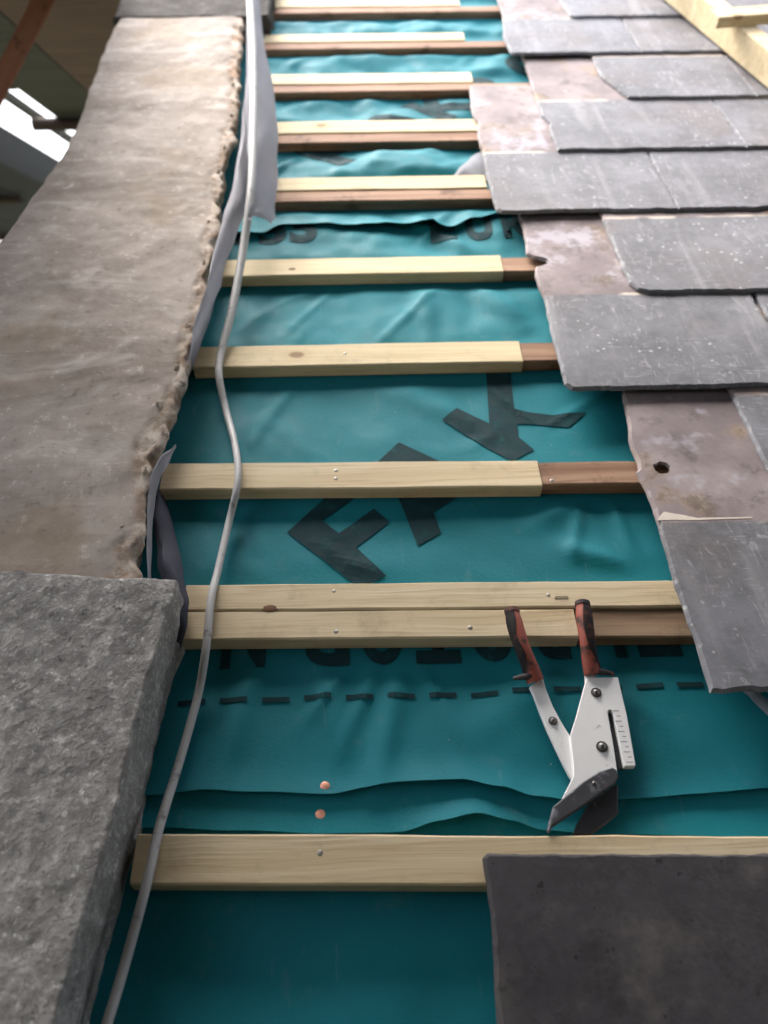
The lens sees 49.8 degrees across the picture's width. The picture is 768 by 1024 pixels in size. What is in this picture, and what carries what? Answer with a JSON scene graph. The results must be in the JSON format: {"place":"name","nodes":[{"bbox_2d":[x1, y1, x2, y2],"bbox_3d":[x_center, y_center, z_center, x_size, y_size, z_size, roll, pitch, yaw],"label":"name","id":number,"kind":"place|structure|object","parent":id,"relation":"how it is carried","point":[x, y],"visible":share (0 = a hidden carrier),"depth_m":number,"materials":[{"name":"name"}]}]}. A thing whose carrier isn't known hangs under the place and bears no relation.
{"place":"outdoors","nodes":[
{"label":"outdoors","id":0,"kind":"place"},
{"bbox_2d":[0,89,74,242],"label":"sky","id":1,"kind":"structure","parent":0,"point":[12,119],"materials":[{"name":"white"}]},
{"bbox_2d":[0,0,119,240],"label":"scaffold platform","id":2,"kind":"structure","parent":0,"point":[56,74],"depth_m":2.83,"materials":[{"name":"brown wood"}]},
{"bbox_2d":[0,0,55,106],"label":"scaffold tube","id":3,"kind":"object","parent":2,"relation":"attached to","point":[24,36],"visible":1,"depth_m":2.13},
{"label":"roof slope","id":4,"kind":"structure","parent":0,"visible":0},
{"bbox_2d":[0,571,184,1023],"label":"coping stone","id":5,"kind":"object","parent":4,"relation":"on","point":[89,665],"visible":0.89,"depth_m":0.73,"materials":[{"name":"grey stone"}]},
{"bbox_2d":[0,16,244,578],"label":"coping stone","id":6,"kind":"object","parent":4,"relation":"on","point":[107,244],"visible":0.92,"depth_m":1.20,"materials":[{"name":"beige stone"}]},
{"bbox_2d":[113,0,275,43],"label":"coping stone","id":7,"kind":"object","parent":4,"relation":"on","point":[165,8],"visible":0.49,"depth_m":1.93,"materials":[{"name":"grey stone"}]},
{"bbox_2d":[89,813,672,1023],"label":"roofing membrane","id":8,"kind":"object","parent":4,"relation":"on","point":[308,957],"visible":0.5,"depth_m":0.70,"materials":[{"name":"teal fabric"}]},
{"bbox_2d":[101,0,256,1023],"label":"electric cable","id":9,"kind":"object","parent":8,"relation":"on","point":[127,955],"visible":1,"depth_m":0.93,"materials":[{"name":"grey plastic"}]},
{"bbox_2d":[130,834,767,891],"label":"roof batten","id":10,"kind":"object","parent":8,"relation":"on","point":[290,862],"visible":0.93,"depth_m":0.73,"materials":[{"name":"brown wood"}]},
{"bbox_2d":[504,599,634,835],"bbox_3d":[0.185,0.193,0.816,0.109,0.034,0.238,-1,50,-1],"label":"slate cutter","id":11,"kind":"object","parent":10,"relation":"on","point":[593,749],"visible":1,"depth_m":0.81,"materials":[{"name":"white paint"}]},
{"bbox_2d":[482,853,767,1023],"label":"roof slate","id":12,"kind":"object","parent":10,"relation":"on","point":[632,939],"visible":1,"depth_m":0.68,"materials":[{"name":"grey stone"}]},
{"bbox_2d":[141,779,767,836],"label":"roofing membrane","id":13,"kind":"object","parent":8,"relation":"on","point":[393,807],"visible":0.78,"depth_m":0.78,"materials":[{"name":"teal fabric"}]},
{"bbox_2d":[315,809,324,818],"bbox_3d":[-0.059,0.282,0.773,0.009,0.001,0.009,-1,48,-1],"label":"copper nail","id":14,"kind":"object","parent":13,"relation":"on","point":[319,813],"visible":1,"depth_m":0.77,"materials":[{"name":"orange metal"}]},
{"bbox_2d":[139,74,767,800],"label":"roofing membrane","id":15,"kind":"object","parent":13,"relation":"on","point":[311,720],"visible":0.62,"depth_m":0.98,"materials":[{"name":"teal plastic"}]},
{"bbox_2d":[320,782,329,788],"bbox_3d":[-0.056,0.260,0.786,0.009,0.001,0.009,-1,50,-1],"label":"copper nail","id":16,"kind":"object","parent":15,"relation":"on","point":[324,785],"visible":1,"depth_m":0.79,"materials":[{"name":"orange metal"}]},
{"bbox_2d":[160,461,541,499],"bbox_3d":[-0.041,-0.041,1.032,0.468,0.020,0.054,-1,49,-1],"label":"roof batten","id":17,"kind":"object","parent":15,"relation":"on","point":[411,479],"visible":0.99,"depth_m":1.02,"materials":[{"name":"brown wood"}]},
{"bbox_2d":[193,341,522,378],"bbox_3d":[-0.036,-0.219,1.184,0.463,0.020,0.049,-1,49,-1],"label":"roof batten","id":18,"kind":"object","parent":15,"relation":"on","point":[369,359],"visible":0.98,"depth_m":1.17,"materials":[{"name":"brown wood"}]},
{"bbox_2d":[221,255,502,286],"bbox_3d":[-0.046,-0.387,1.328,0.469,0.020,0.048,-1,50,-1],"label":"roof batten","id":19,"kind":"object","parent":15,"relation":"on","point":[347,271],"visible":0.94,"depth_m":1.32,"materials":[{"name":"brown wood"}]},
{"bbox_2d":[221,0,529,232],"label":"roofing membrane","id":20,"kind":"object","parent":15,"relation":"on","point":[273,165],"visible":0.31,"depth_m":1.69,"materials":[{"name":"teal plastic"}]},
{"bbox_2d":[264,32,464,43],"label":"roof batten","id":21,"kind":"object","parent":20,"relation":"on","point":[358,38],"visible":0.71,"depth_m":1.92,"materials":[{"name":"brown wood"}]},
{"bbox_2d":[275,0,459,8],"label":"roof batten","id":22,"kind":"object","parent":20,"relation":"on","point":[283,4],"visible":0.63,"depth_m":2.07,"materials":[{"name":"brown wood"}]},
{"bbox_2d":[271,72,472,85],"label":"roof batten","id":23,"kind":"object","parent":20,"relation":"on","point":[363,79],"visible":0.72,"depth_m":1.77,"materials":[{"name":"brown wood"}]},
{"bbox_2d":[277,119,477,134],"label":"roof batten","id":24,"kind":"object","parent":20,"relation":"on","point":[385,126],"visible":0.67,"depth_m":1.63,"materials":[{"name":"brown wood"}]},
{"bbox_2d":[277,133,479,151],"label":"roof batten","id":25,"kind":"object","parent":20,"relation":"on","point":[356,142],"visible":0.37,"depth_m":1.60,"materials":[{"name":"brown wood"}]},
{"bbox_2d":[276,175,486,192],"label":"roof batten","id":26,"kind":"object","parent":20,"relation":"on","point":[396,183],"visible":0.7,"depth_m":1.49,"materials":[{"name":"brown wood"}]},
{"bbox_2d":[275,189,493,210],"bbox_3d":[0.525,-0.566,1.481,1.565,0.019,0.036,-1,49,-1],"label":"roof batten","id":27,"kind":"object","parent":20,"relation":"on","point":[377,200],"visible":0.39,"depth_m":1.46,"materials":[{"name":"brown wood"}]},
{"label":"roof slate","id":28,"kind":"object","parent":27,"relation":"on","visible":0},
{"bbox_2d":[666,0,767,87],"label":"roof ladder","id":29,"kind":"object","parent":28,"relation":"on","point":[738,35],"visible":1,"depth_m":1.75,"materials":[{"name":"beige wood"}]},
{"bbox_2d":[264,41,509,56],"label":"roof batten","id":30,"kind":"object","parent":20,"relation":"on","point":[401,48],"visible":0.4,"depth_m":1.90,"materials":[{"name":"brown wood"}]},
{"bbox_2d":[273,6,501,20],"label":"roof batten","id":31,"kind":"object","parent":20,"relation":"on","point":[378,13],"visible":0.44,"depth_m":2.04,"materials":[{"name":"brown wood"}]},
{"bbox_2d":[273,83,529,100],"bbox_3d":[0.512,-0.904,1.770,1.565,0.019,0.036,-1,49,-1],"label":"roof batten","id":32,"kind":"object","parent":20,"relation":"on","point":[377,92],"visible":0.41,"depth_m":1.75,"materials":[{"name":"brown wood"}]},
{"bbox_2d":[497,0,641,55],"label":"roof slate","id":33,"kind":"object","parent":20,"relation":"on","point":[542,27],"visible":0.91,"depth_m":1.90,"materials":[{"name":"grey stone"}]},
{"bbox_2d":[469,85,677,213],"bbox_3d":[0.334,-0.704,1.572,0.311,0.022,0.541,-1,50,-1],"label":"roof slate","id":34,"kind":"object","parent":20,"relation":"on","point":[529,169],"visible":0.81,"depth_m":1.49,"materials":[{"name":"grey stone"}]},
{"bbox_2d":[558,0,683,18],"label":"roof slate","id":35,"kind":"object","parent":20,"relation":"on","point":[577,9],"visible":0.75,"depth_m":1.99,"materials":[{"name":"grey stone"}]},
{"bbox_2d":[521,55,745,151],"bbox_3d":[0.487,-0.867,1.711,0.360,0.023,0.533,-1,50,-1],"label":"roof slate","id":36,"kind":"object","parent":20,"relation":"on","point":[582,106],"visible":0.66,"depth_m":1.62,"materials":[{"name":"grey stone"}]},
{"bbox_2d":[589,53,755,99],"bbox_3d":[0.594,-1.034,1.854,0.310,0.023,0.533,-1,50,-1],"label":"roof slate","id":37,"kind":"object","parent":36,"relation":"on","point":[672,76],"visible":0.38,"depth_m":1.74,"materials":[{"name":"grey stone"}]},
{"bbox_2d":[619,17,767,53],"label":"roof slate","id":38,"kind":"object","parent":37,"relation":"on","point":[670,35],"visible":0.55,"depth_m":1.88,"materials":[{"name":"grey stone"}]},
{"bbox_2d":[711,98,767,148],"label":"roof slate","id":39,"kind":"object","parent":20,"relation":"on","point":[746,119],"visible":0.44,"depth_m":1.62,"materials":[{"name":"grey stone"}]},
{"bbox_2d":[721,53,767,97],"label":"roof slate","id":40,"kind":"object","parent":20,"relation":"on","point":[757,87],"visible":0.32,"depth_m":1.73,"materials":[{"name":"grey stone"}]},
{"bbox_2d":[724,0,767,6],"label":"roof slate","id":41,"kind":"object","parent":20,"relation":"on","point":[737,3],"visible":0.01,"depth_m":2.02,"materials":[{"name":"grey stone"}]},
{"bbox_2d":[182,609,578,649],"bbox_3d":[-0.005,0.125,0.890,0.420,0.020,0.046,-1,49,-1],"label":"roof batten","id":42,"kind":"object","parent":15,"relation":"on","point":[369,629],"visible":0.98,"depth_m":0.88,"materials":[{"name":"brown wood"}]},
{"bbox_2d":[186,581,682,611],"bbox_3d":[0.283,0.095,0.916,1.002,0.020,0.055,-1,49,-1],"label":"roof batten","id":43,"kind":"object","parent":15,"relation":"on","point":[635,596],"visible":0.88,"depth_m":0.91,"materials":[{"name":"brown wood"}]},
{"bbox_2d":[501,257,546,280],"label":"roof batten","id":44,"kind":"object","parent":15,"relation":"on","point":[519,269],"visible":0.14,"depth_m":1.32,"materials":[{"name":"brown wood"}]},
{"bbox_2d":[519,343,559,370],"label":"roof batten","id":45,"kind":"object","parent":15,"relation":"on","point":[539,356],"visible":0.16,"depth_m":1.18,"materials":[{"name":"brown wood"}]},
{"bbox_2d":[538,461,668,493],"bbox_3d":[0.561,-0.046,1.038,0.734,0.018,0.053,-1,50,-1],"label":"roof batten","id":46,"kind":"object","parent":15,"relation":"on","point":[588,477],"visible":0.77,"depth_m":1.03,"materials":[{"name":"brown wood"}]},
{"bbox_2d":[622,388,767,693],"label":"roof slate","id":47,"kind":"object","parent":46,"relation":"on","point":[707,495],"visible":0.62,"depth_m":0.96,"materials":[{"name":"grey stone"}]},
{"bbox_2d":[726,293,767,472],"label":"roof slate","id":48,"kind":"object","parent":47,"relation":"on","point":[751,404],"visible":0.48,"depth_m":1.07,"materials":[{"name":"grey stone"}]},
{"bbox_2d":[574,611,694,644],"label":"roof batten","id":49,"kind":"object","parent":15,"relation":"on","point":[641,628],"visible":0.51,"depth_m":0.89,"materials":[{"name":"brown wood"}]},
{"bbox_2d":[517,212,767,391],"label":"roof slate","id":50,"kind":"object","parent":15,"relation":"on","point":[611,328],"visible":0.6,"depth_m":1.19,"materials":[{"name":"grey stone"}]},
{"bbox_2d":[598,209,767,293],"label":"roof slate","id":51,"kind":"object","parent":50,"relation":"on","point":[682,252],"visible":0.52,"depth_m":1.32,"materials":[{"name":"grey stone"}]},
{"bbox_2d":[646,149,767,211],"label":"roof slate","id":52,"kind":"object","parent":51,"relation":"on","point":[709,180],"visible":0.41,"depth_m":1.47,"materials":[{"name":"grey stone"}]},
{"bbox_2d":[752,292,767,319],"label":"roof slate","id":53,"kind":"object","parent":15,"relation":"on","point":[761,298],"visible":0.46,"depth_m":1.24,"materials":[{"name":"grey stone"}]}
]}

